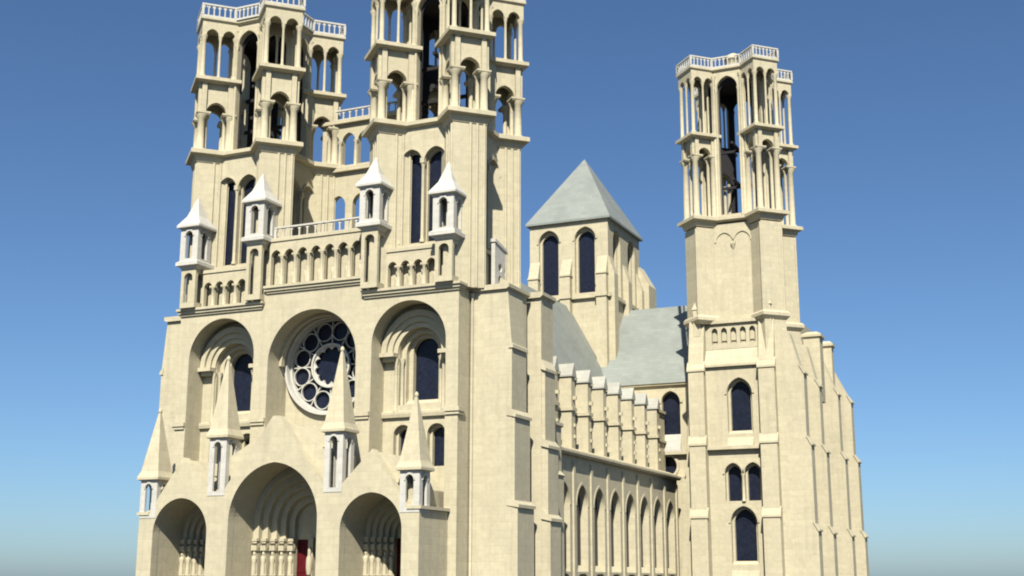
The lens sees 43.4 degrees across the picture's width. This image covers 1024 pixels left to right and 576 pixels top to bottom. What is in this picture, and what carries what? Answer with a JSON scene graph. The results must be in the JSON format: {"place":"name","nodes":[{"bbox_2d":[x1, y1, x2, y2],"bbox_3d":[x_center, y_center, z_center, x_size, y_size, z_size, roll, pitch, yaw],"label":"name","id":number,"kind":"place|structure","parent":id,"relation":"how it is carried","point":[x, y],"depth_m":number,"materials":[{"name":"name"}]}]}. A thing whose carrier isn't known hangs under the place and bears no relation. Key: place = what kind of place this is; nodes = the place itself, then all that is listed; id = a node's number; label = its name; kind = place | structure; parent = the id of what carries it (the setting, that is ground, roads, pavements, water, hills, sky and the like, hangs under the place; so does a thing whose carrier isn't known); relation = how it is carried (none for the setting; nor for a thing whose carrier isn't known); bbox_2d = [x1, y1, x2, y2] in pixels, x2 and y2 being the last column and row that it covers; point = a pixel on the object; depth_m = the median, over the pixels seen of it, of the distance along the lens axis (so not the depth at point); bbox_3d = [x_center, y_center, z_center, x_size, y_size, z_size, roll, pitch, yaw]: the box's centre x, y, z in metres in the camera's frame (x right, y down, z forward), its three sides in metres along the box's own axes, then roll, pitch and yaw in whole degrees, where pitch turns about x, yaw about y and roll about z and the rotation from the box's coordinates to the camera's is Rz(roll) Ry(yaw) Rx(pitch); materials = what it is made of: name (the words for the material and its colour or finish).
{"place":"outdoors","nodes":[
{"label":"outdoors","id":0,"kind":"place"},
{"bbox_2d":[136,0,868,575],"bbox_3d":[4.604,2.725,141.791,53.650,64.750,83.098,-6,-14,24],"label":"cathedral","id":1,"kind":"structure","parent":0,"point":[408,374],"depth_m":116.78,"materials":[{"name":"beige stone"}]},
{"bbox_2d":[284,317,355,414],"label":"rose window","id":2,"kind":"structure","parent":1,"relation":"in","point":[312,369],"depth_m":113.70,"materials":[{"name":"stone"}]},
{"bbox_2d":[0,0,1023,575],"label":"sky","id":3,"kind":"structure","parent":0,"point":[907,116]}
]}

